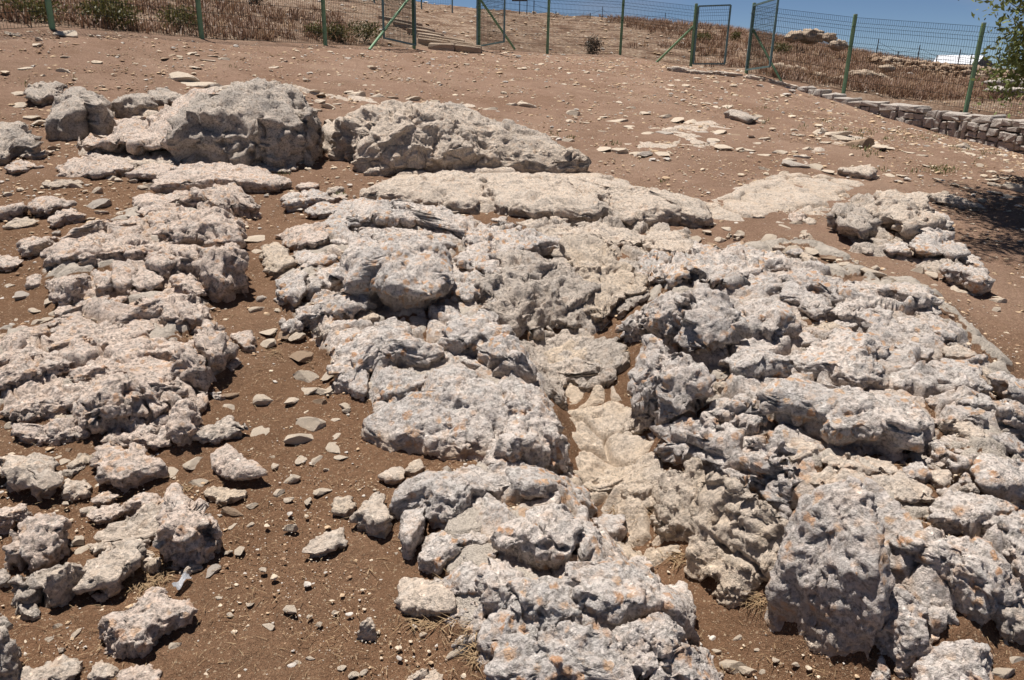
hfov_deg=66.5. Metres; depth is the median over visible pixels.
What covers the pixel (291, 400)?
loose stone
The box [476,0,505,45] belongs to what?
gate leaf
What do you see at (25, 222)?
boulder
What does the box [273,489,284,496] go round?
loose stone
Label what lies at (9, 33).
loose stone
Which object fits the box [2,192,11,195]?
loose stone
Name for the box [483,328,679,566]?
rock outcrop
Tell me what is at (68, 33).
loose stone
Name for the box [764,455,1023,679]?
rock outcrop
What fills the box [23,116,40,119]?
loose stone
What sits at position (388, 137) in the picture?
rock outcrop
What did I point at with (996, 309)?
loose stone
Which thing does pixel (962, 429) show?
boulder
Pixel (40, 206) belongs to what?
boulder
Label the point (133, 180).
loose stone
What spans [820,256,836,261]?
loose stone
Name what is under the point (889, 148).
loose stone
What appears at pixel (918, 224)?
rock outcrop
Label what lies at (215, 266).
rock outcrop
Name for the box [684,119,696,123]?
loose stone
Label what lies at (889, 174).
loose stone
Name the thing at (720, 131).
loose stone
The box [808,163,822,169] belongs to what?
loose stone
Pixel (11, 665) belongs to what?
boulder
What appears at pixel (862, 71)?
boulder
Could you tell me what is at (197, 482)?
loose stone
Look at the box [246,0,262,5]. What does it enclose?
shrub
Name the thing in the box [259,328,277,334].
loose stone
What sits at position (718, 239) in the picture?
loose stone
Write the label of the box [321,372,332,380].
loose stone
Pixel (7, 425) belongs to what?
loose stone
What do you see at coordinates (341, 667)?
loose stone
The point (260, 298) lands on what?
loose stone
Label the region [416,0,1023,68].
sky
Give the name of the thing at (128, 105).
boulder
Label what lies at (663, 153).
loose stone
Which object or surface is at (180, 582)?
bone
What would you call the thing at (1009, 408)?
rock outcrop
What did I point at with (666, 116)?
loose stone
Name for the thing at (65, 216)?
boulder
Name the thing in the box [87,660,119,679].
boulder
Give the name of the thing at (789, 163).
loose stone
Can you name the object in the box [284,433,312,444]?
loose stone
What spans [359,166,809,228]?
rock outcrop
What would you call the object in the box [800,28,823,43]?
boulder
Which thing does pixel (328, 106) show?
loose stone
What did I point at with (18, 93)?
loose stone
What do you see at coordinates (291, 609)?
loose stone
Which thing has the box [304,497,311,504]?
loose stone
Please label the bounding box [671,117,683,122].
loose stone
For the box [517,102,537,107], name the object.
loose stone
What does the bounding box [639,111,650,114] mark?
loose stone
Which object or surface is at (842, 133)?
loose stone
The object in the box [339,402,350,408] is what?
loose stone
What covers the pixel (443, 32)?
scree
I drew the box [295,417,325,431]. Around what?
loose stone
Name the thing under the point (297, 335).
loose stone
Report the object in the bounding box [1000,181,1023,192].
loose stone
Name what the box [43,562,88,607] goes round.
boulder
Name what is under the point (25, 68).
loose stone
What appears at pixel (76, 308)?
boulder
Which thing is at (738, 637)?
loose stone
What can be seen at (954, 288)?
loose stone
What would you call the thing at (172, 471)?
loose stone
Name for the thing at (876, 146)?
loose stone
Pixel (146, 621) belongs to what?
boulder
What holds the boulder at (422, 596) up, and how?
on the ground at (260, 658)
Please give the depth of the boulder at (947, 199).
8.06 m
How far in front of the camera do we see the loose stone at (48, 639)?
2.85 m
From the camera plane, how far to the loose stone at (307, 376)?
4.51 m
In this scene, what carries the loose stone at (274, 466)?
on the ground at (260, 658)
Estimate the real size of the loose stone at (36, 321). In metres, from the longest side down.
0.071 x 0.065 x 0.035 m
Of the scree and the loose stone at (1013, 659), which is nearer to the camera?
the loose stone at (1013, 659)
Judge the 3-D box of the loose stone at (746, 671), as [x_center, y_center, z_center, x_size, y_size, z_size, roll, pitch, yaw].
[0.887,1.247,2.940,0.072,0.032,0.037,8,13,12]
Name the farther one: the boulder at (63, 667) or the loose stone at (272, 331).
the loose stone at (272, 331)
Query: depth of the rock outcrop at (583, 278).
5.48 m
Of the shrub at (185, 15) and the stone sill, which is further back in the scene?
the stone sill
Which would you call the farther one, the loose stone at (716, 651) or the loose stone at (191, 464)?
the loose stone at (191, 464)
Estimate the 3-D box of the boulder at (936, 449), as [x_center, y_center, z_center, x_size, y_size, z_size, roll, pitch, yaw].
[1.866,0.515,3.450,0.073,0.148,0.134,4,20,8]
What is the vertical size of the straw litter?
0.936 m
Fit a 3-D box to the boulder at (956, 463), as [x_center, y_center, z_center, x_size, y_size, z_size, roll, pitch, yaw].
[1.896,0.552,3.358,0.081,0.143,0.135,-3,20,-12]
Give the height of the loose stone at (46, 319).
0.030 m
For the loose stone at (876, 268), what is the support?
on the ground at (260, 658)
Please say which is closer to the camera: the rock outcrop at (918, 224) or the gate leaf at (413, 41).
the rock outcrop at (918, 224)
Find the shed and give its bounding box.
[934,55,992,67]
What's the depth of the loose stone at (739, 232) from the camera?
6.73 m
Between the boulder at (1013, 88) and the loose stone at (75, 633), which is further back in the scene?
the boulder at (1013, 88)
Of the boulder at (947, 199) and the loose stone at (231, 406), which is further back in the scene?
the boulder at (947, 199)
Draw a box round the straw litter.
[0,208,1023,679]
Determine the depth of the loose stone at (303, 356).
4.70 m
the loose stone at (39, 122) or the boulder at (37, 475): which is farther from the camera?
the loose stone at (39, 122)
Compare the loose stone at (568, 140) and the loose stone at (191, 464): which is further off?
the loose stone at (568, 140)
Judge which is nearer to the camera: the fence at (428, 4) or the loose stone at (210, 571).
the loose stone at (210, 571)
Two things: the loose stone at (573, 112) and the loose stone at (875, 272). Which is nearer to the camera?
the loose stone at (875, 272)
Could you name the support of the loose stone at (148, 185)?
on the ground at (260, 658)
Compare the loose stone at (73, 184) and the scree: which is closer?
the loose stone at (73, 184)
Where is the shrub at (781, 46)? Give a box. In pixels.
[773,40,791,52]
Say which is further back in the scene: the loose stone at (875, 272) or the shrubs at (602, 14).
the shrubs at (602, 14)
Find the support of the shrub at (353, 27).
on the ground at (260, 658)
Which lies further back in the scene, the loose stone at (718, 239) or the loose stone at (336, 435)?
the loose stone at (718, 239)
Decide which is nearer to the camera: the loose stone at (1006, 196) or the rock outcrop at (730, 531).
the rock outcrop at (730, 531)
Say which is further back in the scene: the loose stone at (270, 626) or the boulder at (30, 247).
the boulder at (30, 247)
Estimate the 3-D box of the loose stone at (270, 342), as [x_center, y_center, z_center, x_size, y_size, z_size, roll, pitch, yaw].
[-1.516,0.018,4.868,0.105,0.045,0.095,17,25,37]
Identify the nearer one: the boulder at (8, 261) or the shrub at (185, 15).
the boulder at (8, 261)
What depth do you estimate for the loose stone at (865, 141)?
11.03 m
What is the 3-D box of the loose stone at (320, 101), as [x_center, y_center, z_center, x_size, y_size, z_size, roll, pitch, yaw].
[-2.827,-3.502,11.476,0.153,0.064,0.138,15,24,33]
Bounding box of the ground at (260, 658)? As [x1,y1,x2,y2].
[0,0,1023,679]
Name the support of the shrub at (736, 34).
on the ground at (260, 658)
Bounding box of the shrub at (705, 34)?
[691,32,712,40]
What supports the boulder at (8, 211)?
on the ground at (260, 658)
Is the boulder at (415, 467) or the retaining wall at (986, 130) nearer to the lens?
the boulder at (415, 467)
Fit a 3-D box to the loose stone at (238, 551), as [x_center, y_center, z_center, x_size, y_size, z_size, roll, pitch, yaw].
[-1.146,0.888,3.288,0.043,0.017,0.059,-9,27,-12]
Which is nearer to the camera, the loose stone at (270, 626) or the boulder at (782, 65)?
the loose stone at (270, 626)
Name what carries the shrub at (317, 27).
on the ground at (260, 658)
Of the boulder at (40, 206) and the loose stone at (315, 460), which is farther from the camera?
the boulder at (40, 206)
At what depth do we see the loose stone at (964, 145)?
13.18 m
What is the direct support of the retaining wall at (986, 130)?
on the ground at (260, 658)
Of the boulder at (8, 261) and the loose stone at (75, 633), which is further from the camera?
the boulder at (8, 261)
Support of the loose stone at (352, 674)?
on the ground at (260, 658)
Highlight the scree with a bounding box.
[23,0,1022,114]
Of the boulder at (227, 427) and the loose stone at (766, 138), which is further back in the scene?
the loose stone at (766, 138)
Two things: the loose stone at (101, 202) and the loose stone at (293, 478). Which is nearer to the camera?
the loose stone at (293, 478)
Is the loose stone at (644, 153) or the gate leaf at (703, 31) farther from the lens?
the gate leaf at (703, 31)
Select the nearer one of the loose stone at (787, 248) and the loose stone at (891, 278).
the loose stone at (891, 278)
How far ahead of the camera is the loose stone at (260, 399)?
4.26 m
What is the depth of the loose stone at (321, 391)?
4.38 m
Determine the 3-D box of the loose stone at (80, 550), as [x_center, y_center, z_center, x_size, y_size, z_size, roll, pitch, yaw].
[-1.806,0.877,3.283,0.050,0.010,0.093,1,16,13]
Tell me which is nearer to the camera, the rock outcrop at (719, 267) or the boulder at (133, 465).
the boulder at (133, 465)
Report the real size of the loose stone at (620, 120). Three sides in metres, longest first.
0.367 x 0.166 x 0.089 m
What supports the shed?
on the ground at (260, 658)
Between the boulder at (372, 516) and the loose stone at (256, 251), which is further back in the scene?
the loose stone at (256, 251)
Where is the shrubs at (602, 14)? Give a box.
[533,4,700,23]
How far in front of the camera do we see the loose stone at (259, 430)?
4.04 m
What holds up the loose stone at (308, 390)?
on the ground at (260, 658)
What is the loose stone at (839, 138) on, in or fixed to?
on the ground at (260, 658)
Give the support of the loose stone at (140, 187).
on the ground at (260, 658)
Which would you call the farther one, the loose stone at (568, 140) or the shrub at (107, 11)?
the shrub at (107, 11)
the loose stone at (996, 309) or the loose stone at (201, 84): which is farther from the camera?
the loose stone at (201, 84)
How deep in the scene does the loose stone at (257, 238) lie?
6.32 m
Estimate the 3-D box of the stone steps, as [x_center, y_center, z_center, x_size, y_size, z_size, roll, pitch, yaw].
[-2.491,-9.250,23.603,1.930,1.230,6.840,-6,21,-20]
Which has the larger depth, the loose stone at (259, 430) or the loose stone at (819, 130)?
the loose stone at (819, 130)
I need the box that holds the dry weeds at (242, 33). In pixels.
[0,0,1007,102]
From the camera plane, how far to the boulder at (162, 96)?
10.64 m
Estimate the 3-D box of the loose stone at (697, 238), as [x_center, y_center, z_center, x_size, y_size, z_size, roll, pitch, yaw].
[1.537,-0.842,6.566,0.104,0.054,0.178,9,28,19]
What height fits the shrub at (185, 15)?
0.608 m
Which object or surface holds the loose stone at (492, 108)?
on the ground at (260, 658)
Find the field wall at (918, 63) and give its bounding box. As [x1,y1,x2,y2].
[864,53,1022,79]
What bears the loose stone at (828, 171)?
on the ground at (260, 658)
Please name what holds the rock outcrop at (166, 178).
on the ground at (260, 658)
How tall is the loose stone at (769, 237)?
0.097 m
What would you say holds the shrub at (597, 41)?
on the ground at (260, 658)
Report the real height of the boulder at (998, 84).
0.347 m
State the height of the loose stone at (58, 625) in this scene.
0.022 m
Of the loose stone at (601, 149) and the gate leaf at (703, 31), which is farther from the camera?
the gate leaf at (703, 31)
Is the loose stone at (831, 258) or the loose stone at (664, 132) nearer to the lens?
the loose stone at (831, 258)
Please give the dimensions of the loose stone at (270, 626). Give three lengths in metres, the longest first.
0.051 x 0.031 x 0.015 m
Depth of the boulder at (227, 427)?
3.95 m
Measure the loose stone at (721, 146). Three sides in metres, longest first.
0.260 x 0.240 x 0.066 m
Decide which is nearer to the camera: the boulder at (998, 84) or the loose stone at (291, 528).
the loose stone at (291, 528)
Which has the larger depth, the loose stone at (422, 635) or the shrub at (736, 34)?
the shrub at (736, 34)
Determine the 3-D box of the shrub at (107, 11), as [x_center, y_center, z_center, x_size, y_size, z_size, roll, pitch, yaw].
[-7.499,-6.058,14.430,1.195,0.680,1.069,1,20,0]
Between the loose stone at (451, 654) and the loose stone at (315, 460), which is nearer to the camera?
the loose stone at (451, 654)
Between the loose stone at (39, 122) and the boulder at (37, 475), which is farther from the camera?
the loose stone at (39, 122)
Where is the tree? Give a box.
[958,0,1023,121]
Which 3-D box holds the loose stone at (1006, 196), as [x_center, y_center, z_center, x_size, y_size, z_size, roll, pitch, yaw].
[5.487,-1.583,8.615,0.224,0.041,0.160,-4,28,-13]
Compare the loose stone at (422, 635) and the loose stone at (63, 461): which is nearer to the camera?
the loose stone at (422, 635)
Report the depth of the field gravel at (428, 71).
12.77 m
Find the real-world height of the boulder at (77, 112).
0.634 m
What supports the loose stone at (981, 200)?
on the ground at (260, 658)
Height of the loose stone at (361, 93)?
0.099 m
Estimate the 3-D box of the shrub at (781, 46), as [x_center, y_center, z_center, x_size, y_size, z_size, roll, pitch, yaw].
[9.976,-10.822,28.933,0.802,0.571,0.769,12,22,27]
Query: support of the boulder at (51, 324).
on the ground at (260, 658)
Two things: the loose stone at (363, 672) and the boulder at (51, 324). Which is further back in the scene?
the boulder at (51, 324)
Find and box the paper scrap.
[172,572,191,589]
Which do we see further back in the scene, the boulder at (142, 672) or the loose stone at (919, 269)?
the loose stone at (919, 269)
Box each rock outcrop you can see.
[0,182,299,441]
[0,304,256,516]
[0,503,114,620]
[72,482,222,597]
[76,77,474,173]
[85,151,319,201]
[258,186,473,278]
[275,199,553,462]
[322,99,591,222]
[326,323,572,477]
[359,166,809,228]
[388,457,723,679]
[451,215,694,340]
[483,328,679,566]
[614,457,788,608]
[615,288,801,519]
[625,120,995,295]
[637,214,792,295]
[653,241,1013,610]
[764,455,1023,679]
[772,211,943,355]
[894,314,1023,505]
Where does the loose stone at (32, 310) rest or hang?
on the ground at (260, 658)
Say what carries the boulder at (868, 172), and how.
on the ground at (260, 658)
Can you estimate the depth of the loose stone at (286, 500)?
3.58 m
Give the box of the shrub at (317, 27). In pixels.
[302,20,322,38]
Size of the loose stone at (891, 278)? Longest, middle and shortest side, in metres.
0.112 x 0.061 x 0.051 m
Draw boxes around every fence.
[0,0,415,49]
[364,0,452,12]
[478,0,697,66]
[745,3,1023,116]
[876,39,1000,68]
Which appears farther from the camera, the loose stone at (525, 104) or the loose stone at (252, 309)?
the loose stone at (525, 104)
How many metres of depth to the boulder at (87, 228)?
6.09 m
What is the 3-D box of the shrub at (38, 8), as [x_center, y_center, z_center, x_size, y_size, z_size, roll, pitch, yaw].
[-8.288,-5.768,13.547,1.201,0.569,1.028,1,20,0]
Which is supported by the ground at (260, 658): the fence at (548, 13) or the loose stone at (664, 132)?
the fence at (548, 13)
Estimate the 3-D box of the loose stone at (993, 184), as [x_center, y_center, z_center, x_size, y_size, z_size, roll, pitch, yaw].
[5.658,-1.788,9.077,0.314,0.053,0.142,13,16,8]
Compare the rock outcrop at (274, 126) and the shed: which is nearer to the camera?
the rock outcrop at (274, 126)
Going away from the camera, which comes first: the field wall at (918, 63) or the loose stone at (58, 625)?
the loose stone at (58, 625)
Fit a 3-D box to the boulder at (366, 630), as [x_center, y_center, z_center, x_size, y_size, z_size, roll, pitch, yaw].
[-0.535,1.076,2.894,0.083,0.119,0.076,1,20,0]
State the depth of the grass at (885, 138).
10.92 m
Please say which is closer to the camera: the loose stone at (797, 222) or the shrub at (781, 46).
the loose stone at (797, 222)
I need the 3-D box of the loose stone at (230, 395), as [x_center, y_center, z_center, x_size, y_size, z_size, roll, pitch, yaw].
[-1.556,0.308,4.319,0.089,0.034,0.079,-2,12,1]
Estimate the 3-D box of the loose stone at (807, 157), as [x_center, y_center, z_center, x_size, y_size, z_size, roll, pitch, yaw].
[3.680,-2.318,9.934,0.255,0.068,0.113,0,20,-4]
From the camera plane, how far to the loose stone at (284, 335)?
4.93 m
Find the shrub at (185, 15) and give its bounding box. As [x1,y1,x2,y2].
[153,4,204,31]
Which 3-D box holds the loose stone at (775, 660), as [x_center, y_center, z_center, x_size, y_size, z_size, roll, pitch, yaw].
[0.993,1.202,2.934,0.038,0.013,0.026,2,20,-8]
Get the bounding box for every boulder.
[0,121,43,164]
[0,202,28,220]
[0,254,23,271]
[0,452,63,500]
[0,615,22,679]
[2,217,39,228]
[3,159,44,174]
[16,236,58,258]
[18,654,83,679]
[20,150,54,159]
[23,81,67,105]
[24,274,41,289]
[26,196,76,216]
[42,179,83,189]
[43,86,115,140]
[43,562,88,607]
[46,317,62,327]
[47,207,86,227]
[55,154,134,178]
[60,295,110,315]
[62,219,135,238]
[67,453,92,468]
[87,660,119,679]
[89,441,169,493]
[97,586,197,659]
[110,93,158,117]
[115,664,162,679]
[147,87,184,104]
[190,415,247,444]
[203,486,246,505]
[210,443,268,480]
[302,527,347,557]
[331,495,356,517]
[349,491,395,538]
[356,617,376,642]
[378,466,404,484]
[394,577,455,617]
[405,459,424,476]
[407,668,442,679]
[723,109,758,123]
[771,62,805,74]
[783,30,803,42]
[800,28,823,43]
[822,32,836,42]
[828,39,848,50]
[837,164,877,179]
[849,69,892,81]
[878,64,895,72]
[926,439,946,465]
[929,192,985,210]
[937,418,991,439]
[945,450,972,482]
[981,78,1023,86]
[982,86,1023,95]
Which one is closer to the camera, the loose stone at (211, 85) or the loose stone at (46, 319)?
the loose stone at (46, 319)
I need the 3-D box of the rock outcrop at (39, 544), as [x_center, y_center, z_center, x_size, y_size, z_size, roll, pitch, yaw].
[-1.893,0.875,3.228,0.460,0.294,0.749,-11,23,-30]
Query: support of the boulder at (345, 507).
on the ground at (260, 658)
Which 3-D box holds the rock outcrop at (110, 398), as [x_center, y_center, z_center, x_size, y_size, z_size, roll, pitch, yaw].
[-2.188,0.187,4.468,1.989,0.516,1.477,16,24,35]
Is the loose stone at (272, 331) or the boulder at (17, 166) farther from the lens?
the boulder at (17, 166)
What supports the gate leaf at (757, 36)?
attached to the fence at (979, 40)
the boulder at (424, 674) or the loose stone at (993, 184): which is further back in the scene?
the loose stone at (993, 184)
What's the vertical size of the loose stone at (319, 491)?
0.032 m
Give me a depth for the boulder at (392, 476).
3.69 m
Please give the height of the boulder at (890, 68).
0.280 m
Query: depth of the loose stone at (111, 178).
7.81 m
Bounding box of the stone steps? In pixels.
[379,15,481,53]
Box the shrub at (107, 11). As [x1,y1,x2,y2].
[69,0,141,29]
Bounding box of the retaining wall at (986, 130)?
[786,86,1023,153]
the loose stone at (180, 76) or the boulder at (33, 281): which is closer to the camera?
the boulder at (33, 281)
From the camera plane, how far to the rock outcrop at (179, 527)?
3.21 m
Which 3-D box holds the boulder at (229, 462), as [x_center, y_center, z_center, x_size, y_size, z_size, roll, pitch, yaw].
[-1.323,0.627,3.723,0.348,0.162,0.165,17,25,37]
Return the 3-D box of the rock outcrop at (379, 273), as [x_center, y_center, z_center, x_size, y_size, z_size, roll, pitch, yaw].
[-0.672,-0.325,5.580,2.163,0.945,4.422,1,20,0]
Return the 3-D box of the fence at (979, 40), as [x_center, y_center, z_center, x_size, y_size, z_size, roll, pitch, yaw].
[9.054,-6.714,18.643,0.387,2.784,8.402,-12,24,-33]
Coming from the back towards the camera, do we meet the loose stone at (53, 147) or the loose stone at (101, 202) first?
the loose stone at (53, 147)
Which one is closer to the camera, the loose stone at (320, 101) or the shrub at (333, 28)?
the loose stone at (320, 101)
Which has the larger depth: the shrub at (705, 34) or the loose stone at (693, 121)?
the shrub at (705, 34)
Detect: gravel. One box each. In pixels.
[0,30,1023,235]
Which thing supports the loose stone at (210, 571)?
on the ground at (260, 658)
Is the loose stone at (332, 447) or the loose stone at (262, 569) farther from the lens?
the loose stone at (332, 447)
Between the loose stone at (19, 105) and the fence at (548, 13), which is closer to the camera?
the loose stone at (19, 105)
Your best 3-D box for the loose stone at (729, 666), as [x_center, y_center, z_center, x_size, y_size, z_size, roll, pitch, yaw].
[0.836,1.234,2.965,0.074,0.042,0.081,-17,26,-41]
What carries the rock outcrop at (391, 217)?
on the ground at (260, 658)
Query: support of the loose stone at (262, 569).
on the ground at (260, 658)
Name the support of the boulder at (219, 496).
on the ground at (260, 658)
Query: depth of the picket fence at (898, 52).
32.78 m
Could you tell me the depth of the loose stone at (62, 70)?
11.15 m
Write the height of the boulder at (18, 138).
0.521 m
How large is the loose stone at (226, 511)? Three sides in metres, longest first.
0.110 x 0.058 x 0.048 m
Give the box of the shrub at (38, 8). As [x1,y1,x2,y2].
[0,0,70,21]
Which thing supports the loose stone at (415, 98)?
on the ground at (260, 658)
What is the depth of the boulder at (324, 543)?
3.28 m
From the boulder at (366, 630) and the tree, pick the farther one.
the tree
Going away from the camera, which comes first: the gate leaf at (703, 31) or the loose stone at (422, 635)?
the loose stone at (422, 635)
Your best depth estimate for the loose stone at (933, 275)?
5.92 m
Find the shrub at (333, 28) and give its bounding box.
[327,21,349,41]
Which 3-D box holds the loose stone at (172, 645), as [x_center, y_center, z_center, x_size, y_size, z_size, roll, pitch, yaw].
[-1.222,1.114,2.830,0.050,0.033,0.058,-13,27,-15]
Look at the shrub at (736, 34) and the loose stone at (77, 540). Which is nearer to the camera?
the loose stone at (77, 540)
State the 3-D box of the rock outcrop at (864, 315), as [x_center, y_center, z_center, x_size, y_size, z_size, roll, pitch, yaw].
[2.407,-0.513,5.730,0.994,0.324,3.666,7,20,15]
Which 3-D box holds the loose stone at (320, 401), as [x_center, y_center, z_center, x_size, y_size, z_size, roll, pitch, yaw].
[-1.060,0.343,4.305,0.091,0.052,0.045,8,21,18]
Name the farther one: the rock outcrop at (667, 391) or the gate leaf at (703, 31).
the gate leaf at (703, 31)
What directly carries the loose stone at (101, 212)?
on the ground at (260, 658)
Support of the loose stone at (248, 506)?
on the ground at (260, 658)
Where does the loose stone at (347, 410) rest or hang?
on the ground at (260, 658)
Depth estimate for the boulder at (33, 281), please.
5.37 m
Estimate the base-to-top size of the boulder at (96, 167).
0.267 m
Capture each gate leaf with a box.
[381,0,416,45]
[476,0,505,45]
[692,4,731,64]
[745,0,778,70]
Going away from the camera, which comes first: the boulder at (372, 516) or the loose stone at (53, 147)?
the boulder at (372, 516)
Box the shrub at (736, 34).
[730,29,741,40]
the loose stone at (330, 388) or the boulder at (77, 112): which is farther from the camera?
the boulder at (77, 112)
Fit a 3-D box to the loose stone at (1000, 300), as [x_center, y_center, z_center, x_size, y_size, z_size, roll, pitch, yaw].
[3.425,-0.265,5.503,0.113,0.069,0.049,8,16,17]
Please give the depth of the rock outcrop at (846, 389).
3.64 m
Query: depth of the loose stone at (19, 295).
5.25 m
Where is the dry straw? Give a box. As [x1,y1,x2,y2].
[6,315,814,671]
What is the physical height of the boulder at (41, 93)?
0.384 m
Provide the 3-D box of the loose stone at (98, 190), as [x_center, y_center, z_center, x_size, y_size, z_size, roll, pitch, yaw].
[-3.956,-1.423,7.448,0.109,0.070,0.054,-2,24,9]
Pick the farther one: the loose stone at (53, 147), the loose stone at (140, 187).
the loose stone at (53, 147)
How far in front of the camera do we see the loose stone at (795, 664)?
2.88 m
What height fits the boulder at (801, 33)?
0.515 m
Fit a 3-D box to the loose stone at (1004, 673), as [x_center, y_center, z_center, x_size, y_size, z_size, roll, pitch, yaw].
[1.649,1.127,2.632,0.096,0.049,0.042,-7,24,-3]
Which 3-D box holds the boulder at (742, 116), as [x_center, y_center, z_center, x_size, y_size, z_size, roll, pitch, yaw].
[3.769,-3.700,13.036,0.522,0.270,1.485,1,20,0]
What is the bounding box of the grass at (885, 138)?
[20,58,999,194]
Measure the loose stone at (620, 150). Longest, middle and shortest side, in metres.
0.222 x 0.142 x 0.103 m
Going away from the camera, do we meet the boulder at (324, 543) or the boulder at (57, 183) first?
the boulder at (324, 543)
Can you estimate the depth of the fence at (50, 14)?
16.30 m
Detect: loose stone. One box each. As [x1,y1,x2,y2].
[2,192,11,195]
[4,31,20,35]
[4,422,12,428]
[12,91,24,94]
[12,102,25,107]
[14,291,28,299]
[18,67,32,69]
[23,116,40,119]
[28,308,40,312]
[30,120,45,124]
[31,319,43,324]
[39,317,53,323]
[44,636,53,641]
[47,146,60,150]
[52,623,62,628]
[53,30,77,37]
[55,68,69,72]
[59,458,70,464]
[66,182,81,187]
[70,628,81,639]
[71,536,84,544]
[74,543,91,553]
[86,198,111,208]
[92,187,102,192]
[94,210,108,213]
[105,176,116,180]
[129,178,137,182]
[137,185,146,189]
[142,183,153,189]
[168,467,178,477]
[168,642,181,648]
[169,71,199,81]
[181,82,219,87]
[182,456,201,469]
[188,478,208,486]
[206,564,221,577]
[207,84,221,87]
[221,506,243,516]
[222,393,238,397]
[223,404,234,409]
[234,546,244,555]
[244,235,264,241]
[246,502,257,508]
[248,307,264,312]
[250,426,269,436]
[251,249,261,253]
[253,394,273,405]
[256,296,266,301]
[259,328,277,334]
[259,567,265,571]
[260,338,275,347]
[262,623,274,630]
[271,463,278,469]
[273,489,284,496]
[278,331,290,338]
[283,474,300,483]
[283,497,293,502]
[283,524,297,531]
[283,605,296,613]
[284,397,298,404]
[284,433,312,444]
[288,332,305,340]
[288,350,313,362]
[293,370,318,382]
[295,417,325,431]
[295,455,306,463]
[301,387,318,394]
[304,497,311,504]
[311,455,322,464]
[312,399,326,403]
[313,488,331,495]
[314,99,325,102]
[314,388,333,394]
[320,103,335,108]
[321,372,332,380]
[324,384,334,392]
[326,442,339,453]
[333,433,340,439]
[334,455,347,459]
[337,665,345,670]
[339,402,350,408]
[342,408,350,412]
[347,91,365,96]
[348,671,359,678]
[360,669,367,675]
[406,96,421,100]
[419,632,426,637]
[446,649,458,659]
[483,107,497,109]
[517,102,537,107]
[562,138,574,141]
[566,110,580,115]
[596,147,610,151]
[609,119,628,121]
[610,148,627,153]
[637,151,652,156]
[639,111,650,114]
[654,152,669,155]
[656,131,673,134]
[659,114,671,118]
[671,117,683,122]
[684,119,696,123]
[690,236,701,241]
[711,649,721,653]
[712,130,726,133]
[714,144,733,149]
[714,237,725,242]
[719,659,746,673]
[721,227,730,230]
[733,634,742,640]
[735,230,744,234]
[739,666,756,676]
[759,137,770,140]
[760,234,776,241]
[772,658,779,662]
[773,150,787,153]
[781,159,810,167]
[782,246,800,252]
[789,221,803,223]
[791,662,799,666]
[793,155,810,158]
[804,247,818,254]
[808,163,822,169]
[812,129,828,133]
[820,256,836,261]
[821,170,833,173]
[824,131,852,136]
[831,135,852,141]
[837,262,849,266]
[841,138,874,148]
[860,267,886,276]
[871,144,888,149]
[871,265,880,270]
[881,277,895,281]
[882,147,894,149]
[883,173,894,176]
[910,266,924,273]
[925,271,937,278]
[950,285,959,291]
[954,143,969,148]
[976,198,986,201]
[987,182,1000,186]
[989,298,1006,302]
[991,668,1014,678]
[992,307,1000,311]
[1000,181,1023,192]
[1002,194,1020,198]
[1009,656,1023,663]
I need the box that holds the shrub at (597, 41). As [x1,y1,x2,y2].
[584,35,603,53]
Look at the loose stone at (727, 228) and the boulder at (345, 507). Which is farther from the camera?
the loose stone at (727, 228)
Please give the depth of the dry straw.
3.10 m
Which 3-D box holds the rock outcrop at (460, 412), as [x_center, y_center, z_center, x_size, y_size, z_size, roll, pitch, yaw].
[-0.456,0.342,4.219,1.683,0.554,0.802,19,27,41]
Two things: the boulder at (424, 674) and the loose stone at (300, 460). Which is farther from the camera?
the loose stone at (300, 460)
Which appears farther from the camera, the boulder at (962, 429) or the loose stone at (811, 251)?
the loose stone at (811, 251)
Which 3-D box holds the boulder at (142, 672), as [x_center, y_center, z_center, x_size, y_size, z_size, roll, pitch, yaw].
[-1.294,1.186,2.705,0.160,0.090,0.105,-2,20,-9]
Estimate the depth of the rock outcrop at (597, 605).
2.84 m
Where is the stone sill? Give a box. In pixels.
[667,66,798,88]
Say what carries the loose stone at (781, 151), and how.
on the ground at (260, 658)
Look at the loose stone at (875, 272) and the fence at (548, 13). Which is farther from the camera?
the fence at (548, 13)
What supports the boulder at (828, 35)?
on the boulder at (836, 47)
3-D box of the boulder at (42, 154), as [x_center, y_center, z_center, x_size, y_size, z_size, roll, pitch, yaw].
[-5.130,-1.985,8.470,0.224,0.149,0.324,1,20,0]
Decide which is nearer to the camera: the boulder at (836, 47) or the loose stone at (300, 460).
the loose stone at (300, 460)
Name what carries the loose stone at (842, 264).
on the ground at (260, 658)
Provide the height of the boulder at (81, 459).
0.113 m
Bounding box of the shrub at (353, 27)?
[343,20,381,44]

